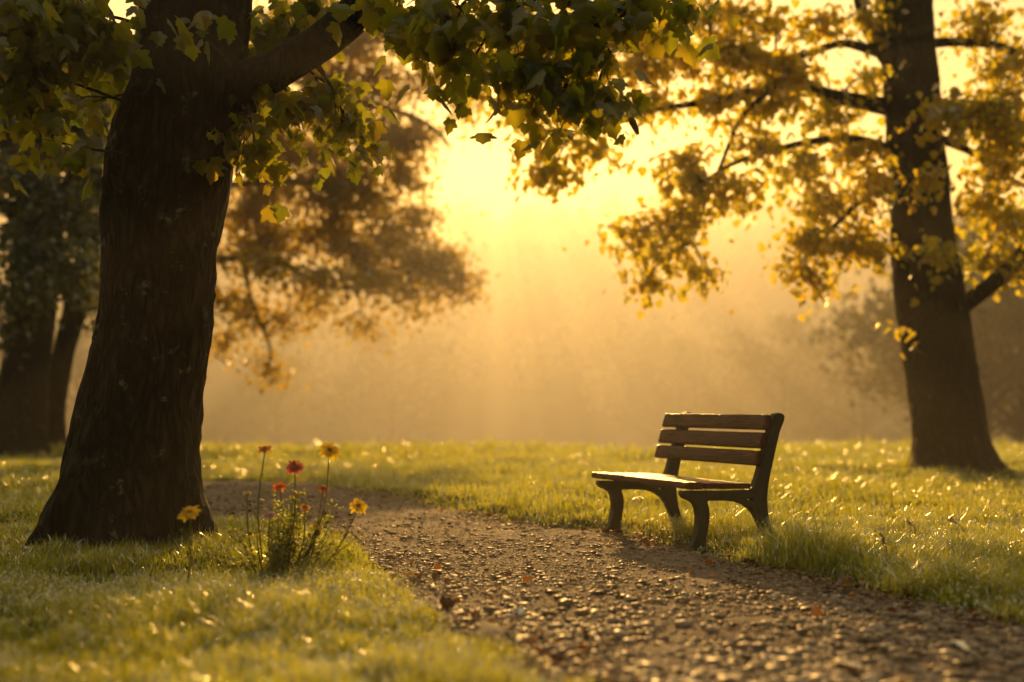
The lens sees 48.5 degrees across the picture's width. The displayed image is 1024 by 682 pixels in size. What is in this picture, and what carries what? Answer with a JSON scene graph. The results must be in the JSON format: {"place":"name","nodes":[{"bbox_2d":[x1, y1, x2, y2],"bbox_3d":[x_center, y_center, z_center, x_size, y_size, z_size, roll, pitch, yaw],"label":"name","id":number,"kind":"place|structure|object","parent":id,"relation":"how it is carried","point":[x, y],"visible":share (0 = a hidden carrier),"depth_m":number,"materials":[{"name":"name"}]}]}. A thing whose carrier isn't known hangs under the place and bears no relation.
{"place":"outdoors","nodes":[
{"label":"outdoors","id":0,"kind":"place"},
{"bbox_2d":[0,215,1023,681],"bbox_3d":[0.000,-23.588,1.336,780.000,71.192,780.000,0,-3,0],"label":"lawn","id":1,"kind":"structure","parent":0,"point":[500,411],"depth_m":223.37,"materials":[{"name":"grass"},{"name":"soil"}]},
{"bbox_2d":[0,47,112,457],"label":"shady tree","id":2,"kind":"object","parent":1,"relation":"on","point":[35,246],"visible":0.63,"depth_m":19.99,"materials":[{"name":"green plant"}]},
{"bbox_2d":[48,0,110,450],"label":"shady tree","id":3,"kind":"object","parent":1,"relation":"on","point":[67,337],"visible":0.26,"depth_m":21.86,"materials":[{"name":"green plant"}]},
{"bbox_2d":[0,312,211,435],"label":"distant tree","id":4,"kind":"object","parent":1,"relation":"on","point":[79,362],"visible":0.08,"depth_m":93.50,"materials":[{"name":"brown plant"}]},
{"bbox_2d":[177,505,200,587],"bbox_3d":[-1.477,0.965,5.204,0.114,0.422,0.098,-2,-4,29],"label":"daisy","id":5,"kind":"object","parent":1,"relation":"on","point":[188,512],"visible":0.94,"depth_m":5.21,"materials":[{"name":"yellow plant"}]},
{"bbox_2d":[243,491,260,568],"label":"daisy","id":6,"kind":"object","parent":1,"relation":"on","point":[250,546],"visible":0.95,"depth_m":5.97,"materials":[{"name":"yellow plant"}]},
{"bbox_2d":[248,445,272,563],"bbox_3d":[-1.326,0.885,6.029,0.133,0.661,0.091,-2,-4,32],"label":"daisy","id":7,"kind":"object","parent":1,"relation":"on","point":[263,449],"visible":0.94,"depth_m":6.03,"materials":[{"name":"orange plant"}]},
{"bbox_2d":[249,532,272,575],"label":"daisy","id":8,"kind":"object","parent":1,"relation":"on","point":[257,536],"visible":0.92,"depth_m":5.81,"materials":[{"name":"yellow plant"}]},
{"bbox_2d":[263,511,276,573],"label":"daisy","id":9,"kind":"object","parent":1,"relation":"on","point":[269,515],"visible":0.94,"depth_m":5.86,"materials":[{"name":"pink plant"}]},
{"bbox_2d":[192,483,367,576],"bbox_3d":[-1.145,1.020,5.923,0.814,0.555,0.695,3,-4,-38],"label":"feathery herb","id":10,"kind":"object","parent":1,"relation":"on","point":[275,545],"visible":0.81,"depth_m":5.92,"materials":[{"name":"green plant"}]},
{"bbox_2d":[272,481,287,570],"bbox_3d":[-1.197,0.970,5.851,0.081,0.498,0.081,0,-3,0],"label":"daisy","id":11,"kind":"object","parent":1,"relation":"on","point":[280,486],"visible":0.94,"depth_m":5.87,"materials":[{"name":"orange plant"}]},
{"bbox_2d":[200,345,365,446],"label":"distant tree","id":12,"kind":"object","parent":1,"relation":"on","point":[267,396],"visible":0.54,"depth_m":123.11,"materials":[{"name":"brown plant"}]},
{"bbox_2d":[281,460,303,568],"bbox_3d":[-1.149,0.920,5.910,0.129,0.600,0.090,0,-3,0],"label":"daisy","id":13,"kind":"object","parent":1,"relation":"on","point":[294,466],"visible":0.98,"depth_m":5.92,"materials":[{"name":"red plant"}]},
{"bbox_2d":[293,493,300,558],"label":"daisy","id":14,"kind":"object","parent":1,"relation":"on","point":[297,494],"visible":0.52,"depth_m":6.07,"materials":[{"name":"green plant"}]},
{"bbox_2d":[295,503,310,568],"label":"daisy","id":15,"kind":"object","parent":1,"relation":"on","point":[304,507],"visible":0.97,"depth_m":5.92,"materials":[{"name":"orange plant"}]},
{"bbox_2d":[107,0,505,409],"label":"hazy tree","id":16,"kind":"object","parent":1,"relation":"on","point":[259,255],"visible":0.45,"depth_m":25.59,"materials":[{"name":"orange plant"}]},
{"bbox_2d":[303,523,321,563],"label":"daisy","id":17,"kind":"object","parent":1,"relation":"on","point":[316,526],"visible":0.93,"depth_m":5.86,"materials":[{"name":"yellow plant"}]},
{"bbox_2d":[298,485,328,569],"bbox_3d":[-1.058,0.988,5.946,0.200,0.468,0.074,0,-3,0],"label":"daisy","id":18,"kind":"object","parent":1,"relation":"on","point":[322,488],"visible":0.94,"depth_m":5.96,"materials":[{"name":"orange plant"}]},
{"bbox_2d":[304,442,340,554],"bbox_3d":[-1.004,0.877,5.960,0.211,0.692,0.099,0,-3,0],"label":"daisy","id":19,"kind":"object","parent":1,"relation":"on","point":[330,451],"visible":0.95,"depth_m":5.97,"materials":[{"name":"yellow plant"}]},
{"bbox_2d":[318,498,367,573],"bbox_3d":[-0.875,1.015,5.856,0.275,0.414,0.079,0,-3,0],"label":"daisy","id":20,"kind":"object","parent":1,"relation":"on","point":[356,505],"visible":0.94,"depth_m":5.86,"materials":[{"name":"yellow plant"}]},
{"bbox_2d":[0,0,741,550],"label":"maple tree","id":21,"kind":"object","parent":1,"relation":"on","point":[196,92],"visible":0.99,"depth_m":6.86,"materials":[{"name":"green plant"}]},
{"bbox_2d":[299,310,476,446],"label":"distant tree","id":22,"kind":"object","parent":1,"relation":"on","point":[392,372],"visible":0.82,"depth_m":147.92,"materials":[{"name":"orange plant"}]},
{"bbox_2d":[0,184,1019,417],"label":"distant wood","id":23,"kind":"object","parent":1,"relation":"on","point":[527,227],"visible":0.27,"depth_m":254.81,"materials":[{"name":"yellow plant"}]},
{"bbox_2d":[0,430,1023,681],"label":"grass","id":24,"kind":"structure","parent":1,"relation":"on","point":[144,616],"depth_m":6.11,"materials":[{"name":"green plant"}]},
{"bbox_2d":[0,429,1023,681],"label":"dew","id":25,"kind":"object","parent":1,"relation":"on","point":[348,657],"visible":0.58,"depth_m":4.97,"materials":[{"name":"liquid"}]},
{"bbox_2d":[591,412,784,549],"bbox_3d":[1.165,0.921,7.814,0.798,0.863,1.252,1,-4,-25],"label":"park bench","id":26,"kind":"object","parent":1,"relation":"on","point":[669,481],"visible":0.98,"depth_m":7.64,"materials":[{"name":"wood"}]},
{"bbox_2d":[442,0,1023,473],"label":"autumn tree","id":27,"kind":"object","parent":1,"relation":"on","point":[934,302],"visible":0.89,"depth_m":14.90,"materials":[{"name":"yellow plant"}]},
{"bbox_2d":[682,307,874,443],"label":"distant tree","id":28,"kind":"object","parent":1,"relation":"on","point":[793,330],"visible":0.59,"depth_m":124.89,"materials":[{"name":"orange plant"}]},
{"bbox_2d":[777,328,911,444],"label":"distant tree","id":29,"kind":"object","parent":1,"relation":"on","point":[863,403],"visible":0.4,"depth_m":103.93,"materials":[{"name":"brown plant"}]},
{"bbox_2d":[785,181,1023,440],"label":"distant tree","id":30,"kind":"object","parent":1,"relation":"on","point":[884,311],"visible":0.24,"depth_m":49.29,"materials":[{"name":"brown plant"}]},
{"bbox_2d":[906,517,917,534],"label":"grass stalk","id":31,"kind":"object","parent":1,"relation":"on","point":[910,523],"depth_m":7.46,"materials":[{"name":"green plant"}]},
{"bbox_2d":[830,270,1023,444],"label":"distant tree","id":32,"kind":"object","parent":1,"relation":"on","point":[1016,427],"visible":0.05,"depth_m":53.77,"materials":[{"name":"brown plant"}]},
{"bbox_2d":[945,517,963,530],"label":"grass stalk","id":33,"kind":"object","parent":1,"relation":"on","point":[952,519],"depth_m":7.53,"materials":[{"name":"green plant"}]},
{"bbox_2d":[992,350,1016,440],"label":"distant tree","id":34,"kind":"object","parent":1,"relation":"on","point":[993,432],"visible":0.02,"depth_m":96.90,"materials":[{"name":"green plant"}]},
{"bbox_2d":[61,0,1023,240],"label":"sky","id":35,"kind":"structure","parent":0,"point":[477,171],"materials":[{"name":"yellow"}]},
{"bbox_2d":[202,480,1023,681],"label":"path","id":36,"kind":"structure","parent":0,"point":[690,650],"depth_m":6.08,"materials":[{"name":"gravel"}]},
{"bbox_2d":[439,594,455,611],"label":"fallen leaf","id":37,"kind":"object","parent":36,"relation":"on","point":[448,603],"visible":0.89,"depth_m":5.01,"materials":[{"name":"brown plant"}]},
{"bbox_2d":[474,620,515,636],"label":"fallen leaf","id":38,"kind":"object","parent":36,"relation":"on","point":[489,629],"visible":0.96,"depth_m":4.34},
{"bbox_2d":[508,608,524,614],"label":"fallen leaf","id":39,"kind":"object","parent":36,"relation":"on","point":[520,611],"visible":0.71,"depth_m":4.89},
{"bbox_2d":[522,576,533,582],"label":"fallen leaf","id":40,"kind":"object","parent":36,"relation":"on","point":[526,578],"visible":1,"depth_m":5.75,"materials":[{"name":"orange plant"}]},
{"bbox_2d":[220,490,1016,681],"bbox_3d":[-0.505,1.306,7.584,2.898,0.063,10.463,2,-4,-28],"label":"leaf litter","id":41,"kind":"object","parent":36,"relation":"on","point":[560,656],"visible":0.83,"depth_m":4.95,"materials":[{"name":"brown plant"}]},
{"bbox_2d":[811,603,822,616],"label":"fallen leaf","id":42,"kind":"object","parent":36,"relation":"on","point":[816,611],"visible":0.96,"depth_m":4.83,"materials":[{"name":"orange plant"}]},
{"bbox_2d":[837,661,862,666],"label":"fallen leaf","id":43,"kind":"object","parent":36,"relation":"on","point":[853,664],"visible":1,"depth_m":3.84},
{"bbox_2d":[950,640,969,650],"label":"fallen leaf","id":44,"kind":"object","parent":36,"relation":"on","point":[963,644],"visible":0.93,"depth_m":4.19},
{"bbox_2d":[874,528,888,555],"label":"grass stalk","id":45,"kind":"object","parent":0,"point":[883,539],"depth_m":6.11,"materials":[{"name":"green plant"}]},
{"bbox_2d":[981,475,987,497],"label":"grass stalk","id":46,"kind":"object","parent":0,"point":[986,480],"depth_m":10.81,"materials":[{"name":"plant"}]}
]}

